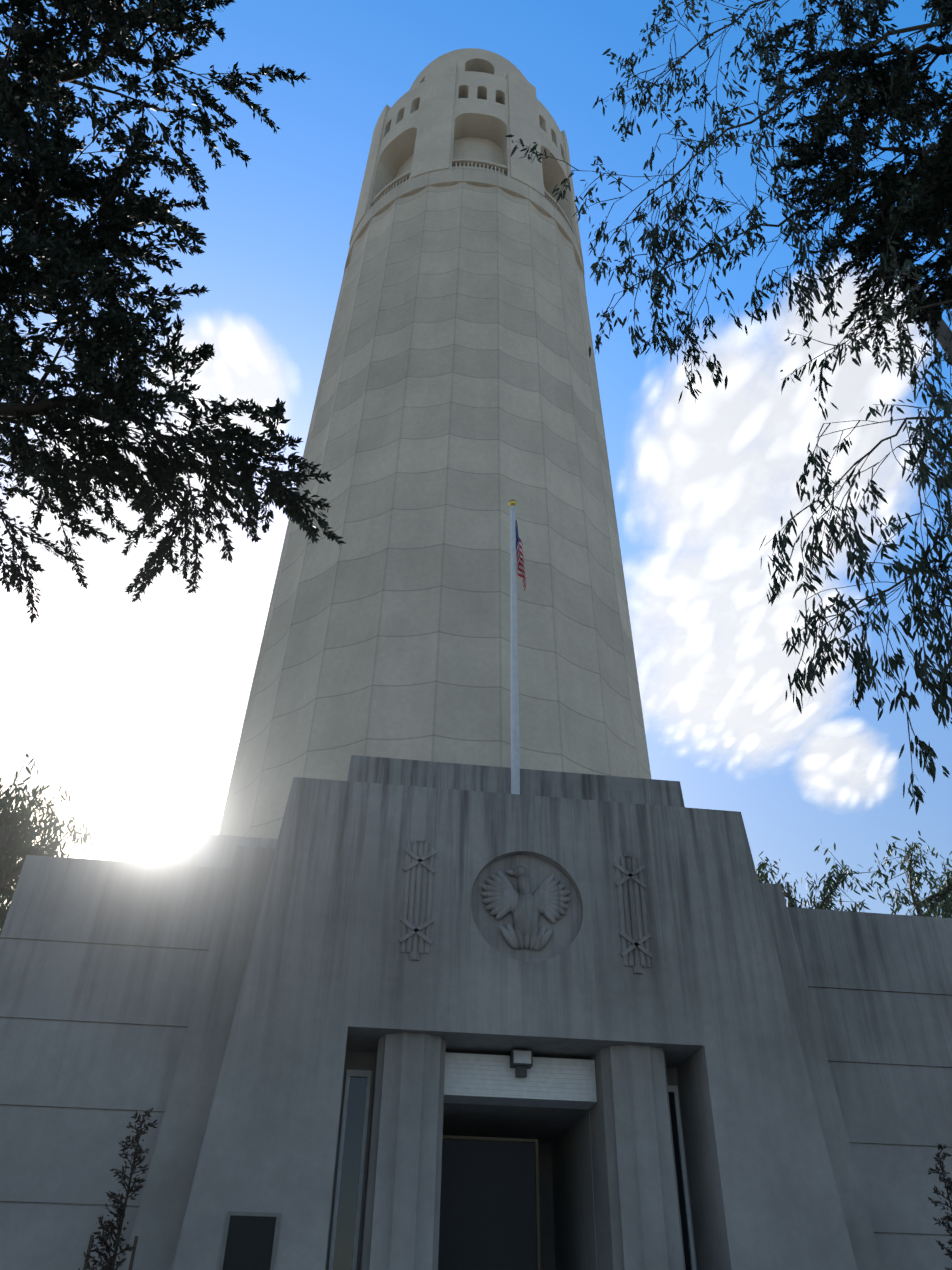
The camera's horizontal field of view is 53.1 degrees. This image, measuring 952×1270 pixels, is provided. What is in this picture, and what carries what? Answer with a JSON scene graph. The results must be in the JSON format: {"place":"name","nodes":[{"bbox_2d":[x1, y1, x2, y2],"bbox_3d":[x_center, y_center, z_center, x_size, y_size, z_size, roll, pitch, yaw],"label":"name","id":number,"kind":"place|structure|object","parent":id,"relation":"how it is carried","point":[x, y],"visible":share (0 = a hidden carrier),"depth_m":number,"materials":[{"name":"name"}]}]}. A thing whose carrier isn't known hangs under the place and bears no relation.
{"place":"outdoors","nodes":[
{"label":"outdoors","id":0,"kind":"place"},
{"bbox_2d":[0,754,66,932],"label":"tree leaves","id":1,"kind":"object","parent":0,"point":[12,852],"depth_m":30.81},
{"bbox_2d":[0,775,112,938],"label":"tree leaves","id":2,"kind":"object","parent":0,"point":[25,797],"depth_m":41.23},
{"bbox_2d":[405,150,491,172],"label":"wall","id":3,"kind":"structure","parent":0,"point":[476,154],"depth_m":46.94,"materials":[{"name":"grey concrete"}]},
{"bbox_2d":[367,71,575,238],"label":"arched openings wall","id":4,"kind":"structure","parent":0,"point":[481,109],"depth_m":48.90,"materials":[{"name":"grey concrete"}]},
{"bbox_2d":[0,0,951,917],"label":"sky","id":5,"kind":"structure","parent":0,"point":[138,708],"materials":[{"name":"blue"}]},
{"bbox_2d":[756,839,886,911],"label":"tree leaves","id":6,"kind":"object","parent":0,"point":[764,875],"depth_m":41.83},
{"bbox_2d":[871,830,951,917],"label":"tree leaves","id":7,"kind":"object","parent":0,"point":[946,904],"depth_m":41.40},
{"label":"ground","id":8,"kind":"structure","parent":0,"visible":0},
{"bbox_2d":[0,855,951,1269],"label":"building wings","id":9,"kind":"object","parent":8,"relation":"on","point":[102,963],"visible":0.29,"depth_m":13.27},
{"bbox_2d":[154,831,277,868],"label":"tower plinth","id":10,"kind":"structure","parent":9,"relation":"on","point":[196,849],"depth_m":21.24,"materials":[{"name":"grey concrete"}]},
{"bbox_2d":[218,181,650,838],"bbox_3d":[-0.889,-2.885,36.942,13.537,34.900,13.537,5,-38,-5],"label":"tower shaft","id":11,"kind":"object","parent":9,"relation":"on","point":[458,407],"visible":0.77,"depth_m":30.37,"materials":[{"name":"grey concrete"}]},
{"bbox_2d":[344,168,584,281],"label":"tower belt","id":12,"kind":"object","parent":11,"relation":"attached to","point":[486,178],"visible":0.29,"depth_m":43.62,"materials":[{"name":"grey concrete"}]},
{"bbox_2d":[349,63,584,274],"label":"tower piers","id":13,"kind":"structure","parent":11,"relation":"on","point":[432,151],"depth_m":47.57,"materials":[{"name":"grey concrete"}]},
{"bbox_2d":[410,48,526,88],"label":"tower crown","id":14,"kind":"object","parent":11,"relation":"on","point":[479,60],"visible":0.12,"depth_m":55.41},
{"bbox_2d":[394,137,546,190],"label":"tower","id":15,"kind":"structure","parent":11,"relation":"on","point":[462,146],"depth_m":47.79,"materials":[{"name":"grey concrete"}]},
{"bbox_2d":[371,158,572,230],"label":"tower balustrades","id":16,"kind":"object","parent":11,"relation":"on","point":[459,162],"visible":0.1,"depth_m":44.72,"materials":[{"name":"grey concrete"}]},
{"bbox_2d":[442,1135,540,1269],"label":"door frame","id":17,"kind":"object","parent":8,"relation":"on","point":[535,1141],"visible":0.54,"depth_m":13.13,"materials":[{"name":"brown metal"}]},
{"bbox_2d":[438,1139,536,1269],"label":"door","id":18,"kind":"structure","parent":17,"relation":"attached to","point":[488,1207],"depth_m":12.73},
{"bbox_2d":[122,846,882,1269],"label":"pylon shoulders","id":19,"kind":"object","parent":8,"relation":"on","point":[160,1216],"visible":0.22,"depth_m":12.68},
{"bbox_2d":[172,777,856,1269],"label":"entrance pylon","id":20,"kind":"object","parent":8,"relation":"on","point":[336,983],"visible":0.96,"depth_m":12.97,"materials":[{"name":"concrete"}]},
{"bbox_2d":[222,1215,275,1269],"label":"bronze plaque","id":21,"kind":"object","parent":20,"relation":"attached to","point":[249,1243],"visible":1,"depth_m":10.76,"materials":[{"name":"brown metal"}]},
{"bbox_2d":[219,1211,280,1269],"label":"frame","id":22,"kind":"object","parent":20,"relation":"attached to","point":[276,1215],"visible":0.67,"depth_m":10.85,"materials":[{"name":"brown metal"}]},
{"bbox_2d":[328,1052,695,1269],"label":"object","id":23,"kind":"object","parent":20,"relation":"attached to","point":[484,1079],"visible":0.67,"depth_m":12.91,"materials":[{"name":"white paint"}]},
{"bbox_2d":[333,1077,690,1269],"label":"sidelight glass","id":24,"kind":"object","parent":20,"relation":"attached to","point":[347,1214],"visible":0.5,"depth_m":12.50,"materials":[{"name":"black glass"}]},
{"bbox_2d":[510,505,519,793],"bbox_3d":[0.690,0.110,17.271,0.280,6.850,0.280,5,-38,-5],"label":"flagpole","id":25,"kind":"object","parent":20,"relation":"on","point":[515,774],"visible":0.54,"depth_m":16.84,"materials":[{"name":"metal"}]},
{"bbox_2d":[508,499,516,506],"bbox_3d":[0.749,-2.678,19.411,0.180,0.180,0.171,5,-38,-5],"label":"flagpole finial","id":26,"kind":"object","parent":25,"relation":"on","point":[512,502],"visible":0.73,"depth_m":19.35,"materials":[{"name":"gold metal"}]},
{"bbox_2d":[515,519,525,590],"bbox_3d":[0.875,-1.609,18.602,0.206,1.795,0.160,14,-39,-16],"label":"flag","id":27,"kind":"object","parent":25,"relation":"attached to","point":[520,560],"visible":0.96,"depth_m":18.48,"materials":[{"name":"fabric"}]},
{"bbox_2d":[347,755,684,806],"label":"parapet","id":28,"kind":"structure","parent":20,"relation":"on","point":[417,773],"depth_m":16.01,"materials":[{"name":"concrete"}]},
{"bbox_2d":[510,1049,532,1077],"bbox_3d":[0.615,5.825,12.949,0.280,0.320,0.190,5,-38,-5],"label":"floodlight","id":29,"kind":"object","parent":20,"relation":"attached to","point":[521,1070],"visible":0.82,"depth_m":12.88,"materials":[{"name":"black metal"}]},
{"bbox_2d":[514,1050,530,1063],"bbox_3d":[0.629,5.716,12.905,0.240,0.160,0.015,5,-38,-5],"label":"lamp lens","id":30,"kind":"object","parent":29,"relation":"attached to","point":[523,1057],"visible":1,"depth_m":12.90,"materials":[{"name":"white glass"}]},
{"bbox_2d":[359,1032,685,1269],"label":"columns","id":31,"kind":"structure","parent":20,"relation":"attached to","point":[637,1212],"depth_m":11.92,"materials":[{"name":"concrete"}]},
{"bbox_2d":[480,866,570,949],"bbox_3d":[0.719,3.920,13.731,1.339,1.242,0.209,5,-38,-5],"label":"eagle relief","id":32,"kind":"object","parent":20,"relation":"attached to","point":[526,908],"visible":0.98,"depth_m":13.68,"materials":[{"name":"concrete"}]},
{"bbox_2d":[398,836,653,973],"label":"fasces reliefs","id":33,"kind":"object","parent":20,"relation":"attached to","point":[635,944],"visible":0.88,"depth_m":13.61,"materials":[{"name":"concrete"}]},
{"bbox_2d":[538,1143,554,1269],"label":"door jamb","id":34,"kind":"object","parent":8,"relation":"on","point":[547,1236],"depth_m":14.81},
{"label":"plaza pavement","id":35,"kind":"structure","parent":0,"visible":0},
{"bbox_2d":[83,1235,137,1269],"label":"plant stakes","id":36,"kind":"object","parent":35,"relation":"on","point":[132,1254],"visible":1,"depth_m":10.07,"materials":[{"name":"brown wood"}]},
{"bbox_2d":[78,1107,157,1269],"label":"shrub","id":37,"kind":"object","parent":35,"relation":"on","point":[118,1221],"depth_m":10.32,"materials":[{"name":"green plant"}]},
{"bbox_2d":[0,0,336,613],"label":"cypress trunk and limbs","id":38,"kind":"object","parent":35,"relation":"on","point":[35,408],"visible":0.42,"depth_m":7.77,"materials":[{"name":"green plant"}]},
{"bbox_2d":[0,0,346,623],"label":"tree foliage","id":39,"kind":"object","parent":38,"relation":"attached to","point":[68,243],"visible":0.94,"depth_m":7.64,"materials":[{"name":"green plant"}]},
{"bbox_2d":[516,0,951,794],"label":"eucalyptus trunk and limbs","id":40,"kind":"object","parent":35,"relation":"on","point":[944,330],"visible":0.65,"depth_m":10.90,"materials":[{"name":"plant"}]},
{"bbox_2d":[505,0,951,814],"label":"eucalyptus leaves","id":41,"kind":"object","parent":40,"relation":"attached to","point":[863,550],"visible":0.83,"depth_m":10.47,"materials":[{"name":"green plant"}]},
{"bbox_2d":[753,0,951,359],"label":"cypress right trunk and limbs","id":42,"kind":"object","parent":35,"relation":"on","point":[933,49],"visible":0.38,"depth_m":10.51,"materials":[{"name":"green plant"}]},
{"bbox_2d":[751,0,951,367],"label":"tree foliage","id":43,"kind":"object","parent":42,"relation":"attached to","point":[943,171],"visible":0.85,"depth_m":10.45,"materials":[{"name":"green plant"}]},
{"bbox_2d":[928,1143,951,1269],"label":"shrub","id":44,"kind":"object","parent":35,"relation":"on","point":[948,1179],"depth_m":11.60,"materials":[{"name":"green plant"}]}
]}

